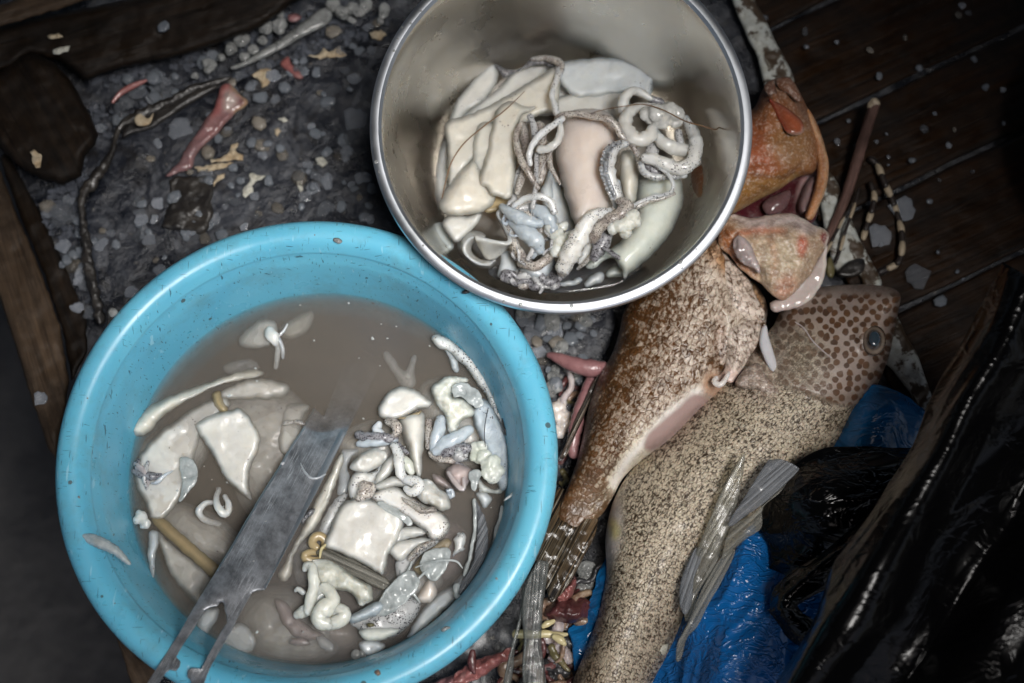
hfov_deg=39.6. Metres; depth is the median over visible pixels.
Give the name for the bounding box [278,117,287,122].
paint flake
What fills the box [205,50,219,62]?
fish scale
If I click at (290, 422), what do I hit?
squid scrap
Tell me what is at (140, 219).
fish scale
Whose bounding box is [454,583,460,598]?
squid strip
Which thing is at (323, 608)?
squid gut
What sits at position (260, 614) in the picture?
squid mantle
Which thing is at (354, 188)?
fish scale
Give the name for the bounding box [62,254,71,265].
fish scale
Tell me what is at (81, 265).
fish scale
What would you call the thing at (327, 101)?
fish scale
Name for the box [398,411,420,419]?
squid scrap
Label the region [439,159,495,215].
squid mantle
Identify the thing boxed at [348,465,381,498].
squid mantle
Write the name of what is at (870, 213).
crab leg
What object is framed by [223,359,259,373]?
squid mantle
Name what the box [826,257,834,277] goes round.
leaf scrap
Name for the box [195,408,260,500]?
squid mantle
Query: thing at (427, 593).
squid scrap
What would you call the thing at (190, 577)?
squid mantle
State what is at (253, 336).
squid mantle
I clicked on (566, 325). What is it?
fish scale
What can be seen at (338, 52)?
paint flake
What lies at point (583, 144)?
squid mantle
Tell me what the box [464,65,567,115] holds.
squid mantle
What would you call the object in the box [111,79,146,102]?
debris shred
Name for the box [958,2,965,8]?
fish scale
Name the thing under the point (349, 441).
squid mantle
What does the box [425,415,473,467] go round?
squid cluster
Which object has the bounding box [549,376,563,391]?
fish scale
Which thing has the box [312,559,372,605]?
squid offal
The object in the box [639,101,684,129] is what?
squid lump
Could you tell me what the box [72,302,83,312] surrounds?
fish scale
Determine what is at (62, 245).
fish scale
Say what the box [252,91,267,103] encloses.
fish scale
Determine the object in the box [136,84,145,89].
fish scale
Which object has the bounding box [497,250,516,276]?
squid mantle
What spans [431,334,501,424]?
squid mantle
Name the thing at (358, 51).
fish scale
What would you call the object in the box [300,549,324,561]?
squid ring
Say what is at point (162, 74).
fish scale
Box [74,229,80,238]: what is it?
fish scale
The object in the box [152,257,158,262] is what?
fish scale
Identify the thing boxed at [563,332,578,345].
fish scale
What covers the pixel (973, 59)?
fish scale
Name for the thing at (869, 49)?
fish scale
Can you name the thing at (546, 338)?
fish scale
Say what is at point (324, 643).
squid mantle
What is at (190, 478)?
squid mantle
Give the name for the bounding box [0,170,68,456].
timber rail
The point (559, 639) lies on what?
yellow stem
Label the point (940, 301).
fish scale
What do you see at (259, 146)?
fish scale
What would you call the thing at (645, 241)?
squid mantle
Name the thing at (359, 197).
fish scale
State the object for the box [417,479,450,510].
squid curds
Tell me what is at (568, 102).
squid mantle
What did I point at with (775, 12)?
plank
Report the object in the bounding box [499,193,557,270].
squid cluster
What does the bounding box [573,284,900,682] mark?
grouper fish
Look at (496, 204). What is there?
squid mantle
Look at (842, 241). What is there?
crab leg
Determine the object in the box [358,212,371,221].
fish scale
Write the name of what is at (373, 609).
squid flap
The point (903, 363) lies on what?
tray edge
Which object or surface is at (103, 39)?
timber beam
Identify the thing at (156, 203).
fish scale
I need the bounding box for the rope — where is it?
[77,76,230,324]
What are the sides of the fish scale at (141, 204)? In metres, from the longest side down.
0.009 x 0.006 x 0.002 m
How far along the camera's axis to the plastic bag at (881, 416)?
0.98 m
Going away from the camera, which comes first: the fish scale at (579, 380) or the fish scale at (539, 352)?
the fish scale at (579, 380)
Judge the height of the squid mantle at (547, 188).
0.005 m
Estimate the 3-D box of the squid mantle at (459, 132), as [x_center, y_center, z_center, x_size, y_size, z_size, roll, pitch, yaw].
[-0.010,-0.165,1.050,0.125,0.012,0.045,-37,76,-10]
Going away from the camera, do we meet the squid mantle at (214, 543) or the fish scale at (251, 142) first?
the squid mantle at (214, 543)
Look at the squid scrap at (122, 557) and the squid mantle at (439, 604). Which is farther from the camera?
the squid mantle at (439, 604)
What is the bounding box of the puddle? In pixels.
[488,265,641,292]
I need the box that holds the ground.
[0,150,130,682]
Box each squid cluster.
[354,418,414,480]
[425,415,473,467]
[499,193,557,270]
[499,260,568,293]
[512,111,639,208]
[531,55,564,115]
[555,197,633,276]
[618,86,703,208]
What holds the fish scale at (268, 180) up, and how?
on the slate board
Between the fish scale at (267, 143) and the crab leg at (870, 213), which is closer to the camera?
the crab leg at (870, 213)
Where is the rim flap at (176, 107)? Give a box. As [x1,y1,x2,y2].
[122,85,218,137]
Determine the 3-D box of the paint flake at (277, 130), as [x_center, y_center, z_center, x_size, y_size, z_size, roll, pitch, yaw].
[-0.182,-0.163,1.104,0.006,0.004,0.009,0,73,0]
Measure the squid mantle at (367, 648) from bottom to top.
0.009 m
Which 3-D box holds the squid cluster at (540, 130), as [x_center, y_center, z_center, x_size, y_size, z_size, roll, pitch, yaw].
[0.046,-0.129,1.016,0.092,0.027,0.072,0,73,0]
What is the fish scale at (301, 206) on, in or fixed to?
on the slate board
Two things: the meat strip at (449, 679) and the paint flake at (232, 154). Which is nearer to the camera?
the meat strip at (449, 679)
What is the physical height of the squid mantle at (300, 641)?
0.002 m
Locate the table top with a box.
[0,0,1023,682]
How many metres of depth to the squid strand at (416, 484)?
0.96 m
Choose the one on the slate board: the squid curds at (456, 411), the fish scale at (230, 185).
the fish scale at (230, 185)
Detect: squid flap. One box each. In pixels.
[349,601,384,622]
[560,277,581,286]
[584,272,604,287]
[606,265,622,277]
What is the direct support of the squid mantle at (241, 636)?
in the plastic basin
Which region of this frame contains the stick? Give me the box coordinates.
[826,98,879,245]
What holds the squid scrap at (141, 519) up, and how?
on the water
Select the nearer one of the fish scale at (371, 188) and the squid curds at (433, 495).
the squid curds at (433, 495)
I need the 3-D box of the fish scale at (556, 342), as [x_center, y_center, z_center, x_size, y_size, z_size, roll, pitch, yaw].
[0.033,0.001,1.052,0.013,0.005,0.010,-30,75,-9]
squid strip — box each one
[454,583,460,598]
[463,499,476,575]
[493,508,503,534]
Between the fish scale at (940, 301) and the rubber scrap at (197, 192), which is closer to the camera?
the fish scale at (940, 301)
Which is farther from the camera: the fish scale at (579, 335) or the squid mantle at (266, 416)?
the fish scale at (579, 335)
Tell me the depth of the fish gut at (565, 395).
1.04 m
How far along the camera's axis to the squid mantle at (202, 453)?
0.99 m
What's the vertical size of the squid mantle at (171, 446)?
0.014 m
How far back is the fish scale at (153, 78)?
1.11 m
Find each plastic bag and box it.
[567,558,605,670]
[653,520,823,682]
[758,446,910,598]
[769,519,863,645]
[776,262,1023,682]
[833,384,924,447]
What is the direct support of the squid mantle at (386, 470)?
in the water
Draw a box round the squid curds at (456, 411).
[431,376,474,432]
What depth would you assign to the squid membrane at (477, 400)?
0.98 m
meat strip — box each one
[435,675,453,682]
[453,647,511,682]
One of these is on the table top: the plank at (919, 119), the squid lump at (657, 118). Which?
the plank at (919, 119)
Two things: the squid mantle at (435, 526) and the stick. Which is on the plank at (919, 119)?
the stick
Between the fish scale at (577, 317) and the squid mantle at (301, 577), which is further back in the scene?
the fish scale at (577, 317)
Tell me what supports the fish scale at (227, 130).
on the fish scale
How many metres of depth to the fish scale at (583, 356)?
1.05 m
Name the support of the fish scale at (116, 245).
on the slate board
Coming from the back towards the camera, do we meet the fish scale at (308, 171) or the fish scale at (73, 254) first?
the fish scale at (308, 171)
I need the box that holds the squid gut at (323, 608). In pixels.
[293,561,350,630]
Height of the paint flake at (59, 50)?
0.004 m
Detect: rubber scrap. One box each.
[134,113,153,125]
[161,175,213,234]
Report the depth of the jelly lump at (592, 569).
1.00 m
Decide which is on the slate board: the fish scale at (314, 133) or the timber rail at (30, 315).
the fish scale at (314, 133)
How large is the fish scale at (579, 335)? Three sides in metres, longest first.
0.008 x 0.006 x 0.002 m
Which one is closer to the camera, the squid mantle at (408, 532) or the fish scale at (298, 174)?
the squid mantle at (408, 532)
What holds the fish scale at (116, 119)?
on the table top
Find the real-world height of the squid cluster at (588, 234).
0.037 m
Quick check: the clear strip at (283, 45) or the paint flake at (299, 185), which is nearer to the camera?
the paint flake at (299, 185)
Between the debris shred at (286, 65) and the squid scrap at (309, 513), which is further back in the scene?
the debris shred at (286, 65)
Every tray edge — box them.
[732,0,793,84]
[820,172,881,285]
[886,317,931,409]
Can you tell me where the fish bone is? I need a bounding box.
[165,83,247,176]
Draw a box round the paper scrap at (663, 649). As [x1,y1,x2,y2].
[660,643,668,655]
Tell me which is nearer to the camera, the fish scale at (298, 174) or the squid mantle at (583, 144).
the squid mantle at (583, 144)
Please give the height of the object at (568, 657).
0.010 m
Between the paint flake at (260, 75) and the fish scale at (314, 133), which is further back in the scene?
the paint flake at (260, 75)
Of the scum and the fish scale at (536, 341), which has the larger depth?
the fish scale at (536, 341)
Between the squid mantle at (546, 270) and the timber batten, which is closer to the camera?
the squid mantle at (546, 270)
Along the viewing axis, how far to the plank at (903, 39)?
1.13 m
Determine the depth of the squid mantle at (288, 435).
0.99 m
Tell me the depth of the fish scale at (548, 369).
1.04 m
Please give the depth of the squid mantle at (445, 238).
1.04 m
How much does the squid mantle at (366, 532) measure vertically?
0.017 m
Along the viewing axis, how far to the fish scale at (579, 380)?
1.04 m
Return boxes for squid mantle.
[134,368,264,436]
[134,397,230,518]
[139,427,209,474]
[156,461,195,518]
[158,532,210,603]
[165,501,237,564]
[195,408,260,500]
[197,607,219,632]
[207,389,309,515]
[221,378,289,399]
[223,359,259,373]
[225,622,255,652]
[236,585,338,661]
[238,319,277,348]
[275,598,324,640]
[278,403,309,454]
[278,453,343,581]
[279,311,313,338]
[289,637,309,645]
[293,513,332,586]
[316,636,333,651]
[318,492,347,534]
[324,499,404,575]
[330,622,360,649]
[337,449,358,494]
[338,419,408,473]
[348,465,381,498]
[358,627,398,640]
[358,640,385,655]
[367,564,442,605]
[371,487,449,540]
[374,453,393,483]
[375,476,411,489]
[377,386,432,418]
[383,351,416,387]
[389,537,430,561]
[395,540,438,588]
[397,526,425,541]
[399,411,424,477]
[407,572,471,637]
[413,538,451,575]
[418,377,480,469]
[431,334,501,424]
[435,65,498,210]
[435,222,453,250]
[436,522,468,580]
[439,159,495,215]
[442,213,481,242]
[444,67,560,185]
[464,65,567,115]
[472,398,507,490]
[473,121,492,171]
[477,478,502,493]
[479,101,536,199]
[485,197,518,212]
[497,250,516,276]
[520,255,553,277]
[540,170,552,198]
[542,177,574,232]
[555,108,619,225]
[559,92,630,119]
[560,57,652,97]
[586,172,683,279]
[620,150,638,202]
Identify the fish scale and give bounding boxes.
[39,199,55,212]
[41,205,58,217]
[53,209,67,222]
[54,239,71,253]
[58,261,65,267]
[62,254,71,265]
[68,249,78,259]
[69,259,82,271]
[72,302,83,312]
[73,216,79,225]
[73,275,83,284]
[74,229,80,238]
[75,246,82,258]
[78,262,83,268]
[91,237,97,244]
[94,237,108,251]
[95,123,106,132]
[98,227,106,233]
[112,113,120,125]
[112,239,120,249]
[121,73,134,84]
[134,213,147,225]
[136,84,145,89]
[136,199,146,207]
[145,71,160,85]
[145,229,152,235]
[146,155,155,161]
[147,91,162,103]
[148,85,160,92]
[150,69,165,80]
[151,197,162,209]
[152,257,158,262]
[153,138,161,148]
[157,20,169,31]
[166,190,181,203]
[171,72,179,79]
[171,88,178,94]
[180,230,186,236]
[182,234,189,241]
[186,169,193,174]
[187,221,195,235]
[195,210,202,216]
[196,55,209,69]
[201,145,215,159]
[204,176,213,184]
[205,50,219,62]
[207,221,214,230]
[214,134,222,142]
[215,229,228,239]
[222,126,231,134]
[227,182,233,188]
[228,78,236,86]
[228,163,237,171]
[235,177,244,184]
[240,223,247,230]
[244,81,255,91]
[246,136,255,147]
[251,116,266,130]
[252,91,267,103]
[255,139,269,151]
[256,54,264,61]
[263,140,272,146]
[264,175,273,186]
[266,69,280,81]
[275,144,284,152]
[278,81,291,93]
[292,168,305,180]
[298,203,304,210]
[299,56,307,64]
[299,66,308,76]
[305,168,310,174]
[306,182,320,194]
[309,128,320,139]
[310,183,316,190]
[312,67,320,77]
[320,91,326,96]
[320,96,334,107]
[320,146,332,157]
[320,173,332,189]
[325,25,341,38]
[337,133,347,146]
[337,201,346,212]
[349,43,357,49]
[350,185,358,192]
[354,46,365,55]
[356,194,362,200]
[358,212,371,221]
[364,202,372,208]
[367,183,375,194]
[372,18,381,27]
[531,335,542,347]
[532,345,545,358]
[534,314,549,332]
[542,335,552,342]
[545,366,551,373]
[547,321,562,336]
[548,335,564,348]
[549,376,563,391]
[562,322,571,329]
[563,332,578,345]
[569,313,585,321]
[574,317,587,331]
[575,331,584,339]
[575,374,585,385]
[577,354,588,358]
[590,330,597,336]
[866,47,873,53]
[876,72,882,79]
[908,158,915,162]
[915,64,922,70]
[933,295,946,306]
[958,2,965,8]
[970,56,976,62]
[982,83,989,90]
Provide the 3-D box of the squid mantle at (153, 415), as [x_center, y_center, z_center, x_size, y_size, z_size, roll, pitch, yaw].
[-0.224,0.038,1.000,0.102,0.026,0.021,-28,75,-8]
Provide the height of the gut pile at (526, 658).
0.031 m
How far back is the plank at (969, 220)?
1.08 m
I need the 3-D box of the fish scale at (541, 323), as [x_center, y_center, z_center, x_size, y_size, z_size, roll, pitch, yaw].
[0.022,-0.013,1.054,0.010,0.004,0.014,14,76,7]
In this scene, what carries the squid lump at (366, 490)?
on the squid mantle at (356, 478)
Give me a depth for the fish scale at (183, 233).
1.08 m
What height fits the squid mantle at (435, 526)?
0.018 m
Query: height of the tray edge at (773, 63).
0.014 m
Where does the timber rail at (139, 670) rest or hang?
attached to the table top
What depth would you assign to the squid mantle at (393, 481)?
0.97 m
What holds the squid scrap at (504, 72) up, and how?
in the steel bowl
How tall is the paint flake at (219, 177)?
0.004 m
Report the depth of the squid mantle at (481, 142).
1.03 m
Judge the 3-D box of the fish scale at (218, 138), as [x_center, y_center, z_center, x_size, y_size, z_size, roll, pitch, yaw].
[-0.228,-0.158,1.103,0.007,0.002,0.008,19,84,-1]
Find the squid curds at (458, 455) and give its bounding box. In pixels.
[451,442,468,461]
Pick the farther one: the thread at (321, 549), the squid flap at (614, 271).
the squid flap at (614, 271)
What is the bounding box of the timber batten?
[0,153,87,379]
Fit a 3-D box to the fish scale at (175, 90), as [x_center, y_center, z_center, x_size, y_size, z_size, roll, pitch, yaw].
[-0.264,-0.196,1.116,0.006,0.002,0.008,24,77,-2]
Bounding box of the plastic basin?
[55,221,557,682]
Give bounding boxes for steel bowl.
[370,0,751,313]
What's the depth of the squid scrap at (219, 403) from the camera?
0.99 m
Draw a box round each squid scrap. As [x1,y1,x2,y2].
[83,534,130,564]
[133,510,150,528]
[147,530,158,577]
[212,390,227,411]
[282,419,304,425]
[301,508,314,523]
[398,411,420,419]
[401,497,436,513]
[417,578,436,603]
[432,473,454,490]
[445,350,458,372]
[445,464,472,490]
[452,532,465,556]
[475,491,491,508]
[494,56,554,77]
[501,418,505,434]
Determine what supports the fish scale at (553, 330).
on the slate board
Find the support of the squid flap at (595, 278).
in the steel bowl
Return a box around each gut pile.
[497,564,601,682]
[557,373,589,486]
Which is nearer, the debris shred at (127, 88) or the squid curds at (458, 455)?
the squid curds at (458, 455)
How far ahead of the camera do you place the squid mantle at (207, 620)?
0.95 m
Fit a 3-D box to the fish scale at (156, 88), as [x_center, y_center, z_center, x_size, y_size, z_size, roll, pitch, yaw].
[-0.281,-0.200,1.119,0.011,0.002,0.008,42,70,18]
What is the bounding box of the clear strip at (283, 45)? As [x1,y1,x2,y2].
[245,10,323,63]
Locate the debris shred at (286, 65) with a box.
[280,56,302,79]
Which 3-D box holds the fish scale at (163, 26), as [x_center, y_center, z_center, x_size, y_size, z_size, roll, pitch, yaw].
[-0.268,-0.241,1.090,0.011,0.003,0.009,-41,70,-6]
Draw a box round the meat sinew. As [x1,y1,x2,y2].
[467,649,475,674]
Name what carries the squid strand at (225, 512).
in the water
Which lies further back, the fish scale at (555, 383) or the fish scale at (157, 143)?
the fish scale at (157, 143)
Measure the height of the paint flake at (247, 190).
0.005 m
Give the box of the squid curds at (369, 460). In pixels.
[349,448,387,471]
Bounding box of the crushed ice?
[42,12,608,464]
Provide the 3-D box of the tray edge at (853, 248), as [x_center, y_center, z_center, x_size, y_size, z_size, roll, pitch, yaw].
[0.248,-0.086,1.083,0.031,0.015,0.108,-18,74,-6]
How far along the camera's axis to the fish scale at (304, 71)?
1.12 m
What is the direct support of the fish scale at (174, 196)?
on the rubber scrap at (197, 192)
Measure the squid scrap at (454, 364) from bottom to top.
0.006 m
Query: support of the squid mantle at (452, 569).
in the water
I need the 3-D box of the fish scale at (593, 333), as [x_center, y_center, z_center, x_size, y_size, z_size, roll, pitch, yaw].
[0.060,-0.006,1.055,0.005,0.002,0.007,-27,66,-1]
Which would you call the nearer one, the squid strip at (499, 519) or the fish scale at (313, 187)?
the squid strip at (499, 519)
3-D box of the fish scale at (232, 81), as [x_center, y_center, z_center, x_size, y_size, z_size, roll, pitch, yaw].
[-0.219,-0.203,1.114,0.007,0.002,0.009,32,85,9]
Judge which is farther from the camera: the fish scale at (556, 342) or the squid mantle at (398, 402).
the fish scale at (556, 342)
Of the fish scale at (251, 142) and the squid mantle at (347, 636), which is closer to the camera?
the squid mantle at (347, 636)
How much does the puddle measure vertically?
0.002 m
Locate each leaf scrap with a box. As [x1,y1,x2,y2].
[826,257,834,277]
[837,258,864,276]
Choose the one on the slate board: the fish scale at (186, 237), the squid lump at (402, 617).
the fish scale at (186, 237)
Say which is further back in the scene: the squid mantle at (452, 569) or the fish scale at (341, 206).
the fish scale at (341, 206)
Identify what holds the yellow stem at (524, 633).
on the gut pile at (526, 658)
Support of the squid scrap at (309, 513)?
on the water
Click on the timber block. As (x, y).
(45, 113)
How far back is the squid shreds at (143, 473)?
0.97 m
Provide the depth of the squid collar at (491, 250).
1.02 m
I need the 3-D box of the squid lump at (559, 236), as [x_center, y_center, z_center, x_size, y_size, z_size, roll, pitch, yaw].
[0.035,-0.074,1.012,0.024,0.011,0.031,0,73,0]
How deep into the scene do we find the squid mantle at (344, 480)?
0.98 m
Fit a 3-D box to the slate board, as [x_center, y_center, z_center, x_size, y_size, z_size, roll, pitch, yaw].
[-0.116,-0.031,1.069,0.378,0.012,0.423,-19,74,-6]
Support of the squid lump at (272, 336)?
in the water
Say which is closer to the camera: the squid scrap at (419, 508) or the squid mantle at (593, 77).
the squid scrap at (419, 508)
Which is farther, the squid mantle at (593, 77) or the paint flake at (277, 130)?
the paint flake at (277, 130)
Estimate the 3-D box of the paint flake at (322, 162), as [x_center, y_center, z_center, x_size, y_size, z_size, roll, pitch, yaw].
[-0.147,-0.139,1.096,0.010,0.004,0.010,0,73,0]
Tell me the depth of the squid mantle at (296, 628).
0.95 m
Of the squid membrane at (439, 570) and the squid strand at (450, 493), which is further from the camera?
the squid strand at (450, 493)
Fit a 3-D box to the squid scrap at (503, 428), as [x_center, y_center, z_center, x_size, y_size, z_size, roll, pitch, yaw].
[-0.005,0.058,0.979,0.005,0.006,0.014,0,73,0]
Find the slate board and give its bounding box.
[85,32,616,486]
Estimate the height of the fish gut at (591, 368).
0.014 m
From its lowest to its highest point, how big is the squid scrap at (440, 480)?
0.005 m
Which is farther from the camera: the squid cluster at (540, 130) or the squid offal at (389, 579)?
the squid cluster at (540, 130)
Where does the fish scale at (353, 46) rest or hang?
on the slate board
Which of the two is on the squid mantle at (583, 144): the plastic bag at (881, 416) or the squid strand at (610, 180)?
the squid strand at (610, 180)
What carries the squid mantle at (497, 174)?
in the steel bowl
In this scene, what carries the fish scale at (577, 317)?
on the slate board
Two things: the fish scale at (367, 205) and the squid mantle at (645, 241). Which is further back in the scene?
the fish scale at (367, 205)
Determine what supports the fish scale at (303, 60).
on the slate board
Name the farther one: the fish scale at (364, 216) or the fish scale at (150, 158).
the fish scale at (150, 158)
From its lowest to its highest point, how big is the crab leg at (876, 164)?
0.011 m
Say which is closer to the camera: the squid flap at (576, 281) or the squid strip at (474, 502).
the squid strip at (474, 502)
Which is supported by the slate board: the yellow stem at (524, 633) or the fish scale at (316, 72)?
the fish scale at (316, 72)
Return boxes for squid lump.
[264,324,287,369]
[350,592,420,640]
[355,480,375,501]
[544,218,570,257]
[607,209,641,238]
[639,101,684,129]
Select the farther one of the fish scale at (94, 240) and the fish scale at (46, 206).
the fish scale at (46, 206)
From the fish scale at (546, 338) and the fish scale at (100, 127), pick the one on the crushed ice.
the fish scale at (100, 127)
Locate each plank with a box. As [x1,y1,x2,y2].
[755,0,825,27]
[771,0,1023,120]
[817,30,1023,222]
[822,134,1023,306]
[884,254,1023,399]
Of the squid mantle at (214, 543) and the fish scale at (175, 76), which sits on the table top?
the fish scale at (175, 76)
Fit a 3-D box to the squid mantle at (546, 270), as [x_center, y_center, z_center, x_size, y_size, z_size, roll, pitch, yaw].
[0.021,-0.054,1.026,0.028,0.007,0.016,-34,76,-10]
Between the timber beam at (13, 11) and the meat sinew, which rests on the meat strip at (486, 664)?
the meat sinew
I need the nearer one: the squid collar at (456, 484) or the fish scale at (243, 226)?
the squid collar at (456, 484)
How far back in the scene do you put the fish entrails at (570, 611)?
0.97 m
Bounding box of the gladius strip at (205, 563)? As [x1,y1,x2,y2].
[151,518,218,577]
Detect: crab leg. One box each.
[827,205,851,252]
[834,187,859,264]
[860,181,877,239]
[868,156,905,274]
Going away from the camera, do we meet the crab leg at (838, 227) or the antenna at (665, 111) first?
the antenna at (665, 111)
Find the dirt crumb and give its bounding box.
[374,669,380,675]
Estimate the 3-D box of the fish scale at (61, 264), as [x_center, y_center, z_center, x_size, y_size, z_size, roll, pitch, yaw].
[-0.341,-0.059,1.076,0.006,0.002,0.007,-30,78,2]
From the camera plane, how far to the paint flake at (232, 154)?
1.10 m
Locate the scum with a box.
[176,305,484,633]
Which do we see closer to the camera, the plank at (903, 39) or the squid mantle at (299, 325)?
the squid mantle at (299, 325)
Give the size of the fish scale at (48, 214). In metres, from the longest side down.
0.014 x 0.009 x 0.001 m
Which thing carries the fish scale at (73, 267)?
on the crushed ice
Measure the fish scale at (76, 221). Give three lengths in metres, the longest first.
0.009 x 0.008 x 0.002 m
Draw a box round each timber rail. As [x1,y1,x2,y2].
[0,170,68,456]
[116,637,154,682]
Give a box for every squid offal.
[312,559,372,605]
[469,441,504,483]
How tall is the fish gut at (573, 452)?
0.013 m
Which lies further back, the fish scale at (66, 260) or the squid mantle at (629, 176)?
the fish scale at (66, 260)
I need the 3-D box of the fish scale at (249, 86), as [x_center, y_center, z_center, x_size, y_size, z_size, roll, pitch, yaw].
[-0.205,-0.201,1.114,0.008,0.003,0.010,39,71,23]
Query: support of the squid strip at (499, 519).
attached to the plastic basin
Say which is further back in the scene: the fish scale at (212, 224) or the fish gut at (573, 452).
the fish scale at (212, 224)
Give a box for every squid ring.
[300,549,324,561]
[308,531,326,550]
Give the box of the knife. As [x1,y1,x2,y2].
[148,349,380,682]
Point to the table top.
(494, 638)
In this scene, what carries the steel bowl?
on the slate board
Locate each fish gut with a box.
[546,352,606,377]
[552,397,570,438]
[560,370,574,410]
[566,377,595,458]
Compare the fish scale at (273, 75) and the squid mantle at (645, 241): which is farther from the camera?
the fish scale at (273, 75)
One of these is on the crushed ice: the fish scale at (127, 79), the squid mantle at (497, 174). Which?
the fish scale at (127, 79)
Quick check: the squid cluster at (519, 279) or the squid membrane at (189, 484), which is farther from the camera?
the squid cluster at (519, 279)
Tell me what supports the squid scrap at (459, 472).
on the water
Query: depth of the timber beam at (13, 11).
1.08 m
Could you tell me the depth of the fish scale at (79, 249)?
1.08 m
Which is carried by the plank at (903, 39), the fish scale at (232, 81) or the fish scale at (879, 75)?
the fish scale at (879, 75)
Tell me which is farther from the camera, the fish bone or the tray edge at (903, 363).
the fish bone
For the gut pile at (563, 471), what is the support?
on the slate board
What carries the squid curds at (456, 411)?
on the water
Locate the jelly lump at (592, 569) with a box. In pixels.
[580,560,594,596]
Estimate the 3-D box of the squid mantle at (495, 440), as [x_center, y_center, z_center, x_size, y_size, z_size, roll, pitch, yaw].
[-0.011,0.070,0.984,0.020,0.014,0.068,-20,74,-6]
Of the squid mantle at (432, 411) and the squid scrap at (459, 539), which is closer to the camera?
the squid scrap at (459, 539)
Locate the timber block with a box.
[0,54,97,184]
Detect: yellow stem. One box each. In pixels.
[512,629,567,638]
[541,619,555,628]
[551,634,566,645]
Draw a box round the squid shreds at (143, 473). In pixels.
[131,458,172,489]
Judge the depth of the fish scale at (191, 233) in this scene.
1.08 m
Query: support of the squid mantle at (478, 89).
in the steel bowl
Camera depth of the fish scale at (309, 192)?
1.09 m
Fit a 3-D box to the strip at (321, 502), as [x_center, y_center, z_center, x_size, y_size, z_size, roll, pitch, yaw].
[-0.136,0.120,0.973,0.010,0.012,0.096,25,75,7]
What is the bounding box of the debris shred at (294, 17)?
[287,13,300,21]
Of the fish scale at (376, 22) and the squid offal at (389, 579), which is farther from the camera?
the fish scale at (376, 22)
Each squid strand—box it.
[195,487,232,526]
[402,475,424,496]
[407,540,434,561]
[446,488,454,498]
[599,140,628,208]
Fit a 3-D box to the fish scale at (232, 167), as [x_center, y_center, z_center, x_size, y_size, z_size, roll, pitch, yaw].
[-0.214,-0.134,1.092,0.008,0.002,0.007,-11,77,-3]
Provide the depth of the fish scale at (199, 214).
1.08 m
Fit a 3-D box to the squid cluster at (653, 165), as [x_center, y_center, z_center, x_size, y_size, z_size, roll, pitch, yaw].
[0.107,-0.140,1.020,0.061,0.026,0.096,0,73,0]
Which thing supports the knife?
in the plastic basin
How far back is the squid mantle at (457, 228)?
1.02 m
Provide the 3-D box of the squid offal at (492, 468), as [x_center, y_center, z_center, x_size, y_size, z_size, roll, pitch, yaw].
[-0.018,0.082,0.971,0.018,0.012,0.032,-42,77,-11]
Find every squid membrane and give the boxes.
[180,457,197,492]
[377,501,412,525]
[377,573,417,615]
[420,547,450,579]
[452,382,483,407]
[468,469,480,490]
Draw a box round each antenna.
[441,91,524,198]
[596,104,718,129]
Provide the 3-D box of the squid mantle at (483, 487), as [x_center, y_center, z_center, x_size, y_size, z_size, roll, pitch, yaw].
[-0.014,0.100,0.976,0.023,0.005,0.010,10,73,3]
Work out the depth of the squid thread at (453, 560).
0.95 m
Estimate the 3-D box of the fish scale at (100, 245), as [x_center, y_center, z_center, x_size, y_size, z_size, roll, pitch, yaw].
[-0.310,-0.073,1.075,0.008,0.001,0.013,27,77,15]
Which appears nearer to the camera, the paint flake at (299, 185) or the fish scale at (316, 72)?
the paint flake at (299, 185)
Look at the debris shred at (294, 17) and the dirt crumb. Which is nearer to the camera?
the dirt crumb
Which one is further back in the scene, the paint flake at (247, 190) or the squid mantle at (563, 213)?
the paint flake at (247, 190)
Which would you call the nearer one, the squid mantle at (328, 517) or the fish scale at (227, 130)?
the squid mantle at (328, 517)
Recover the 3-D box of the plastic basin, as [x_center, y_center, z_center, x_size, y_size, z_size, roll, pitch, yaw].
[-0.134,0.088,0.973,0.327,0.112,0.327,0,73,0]
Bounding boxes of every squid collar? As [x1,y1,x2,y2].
[447,471,465,490]
[457,209,511,268]
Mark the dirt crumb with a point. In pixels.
(377, 672)
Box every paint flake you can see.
[30,150,41,167]
[48,33,62,38]
[53,46,69,54]
[194,162,232,172]
[210,143,242,162]
[213,174,224,185]
[242,173,265,197]
[251,68,271,87]
[274,127,281,136]
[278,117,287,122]
[297,181,302,192]
[309,46,346,59]
[315,157,327,167]
[370,30,385,40]
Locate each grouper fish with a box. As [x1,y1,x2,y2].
[535,77,828,602]
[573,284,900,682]
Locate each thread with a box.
[300,463,325,478]
[319,544,325,557]
[422,559,461,567]
[484,408,488,446]
[531,148,554,217]
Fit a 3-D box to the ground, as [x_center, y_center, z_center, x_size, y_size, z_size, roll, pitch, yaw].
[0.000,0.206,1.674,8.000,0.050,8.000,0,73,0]
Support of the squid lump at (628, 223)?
on the squid cluster at (588, 234)
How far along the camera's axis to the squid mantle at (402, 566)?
0.96 m
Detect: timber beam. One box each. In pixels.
[0,0,83,26]
[0,0,298,79]
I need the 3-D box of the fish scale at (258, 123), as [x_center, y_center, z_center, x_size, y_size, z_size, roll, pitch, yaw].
[-0.196,-0.169,1.102,0.013,0.004,0.010,24,75,7]
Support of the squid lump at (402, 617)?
on the water
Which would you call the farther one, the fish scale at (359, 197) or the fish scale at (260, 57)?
the fish scale at (260, 57)

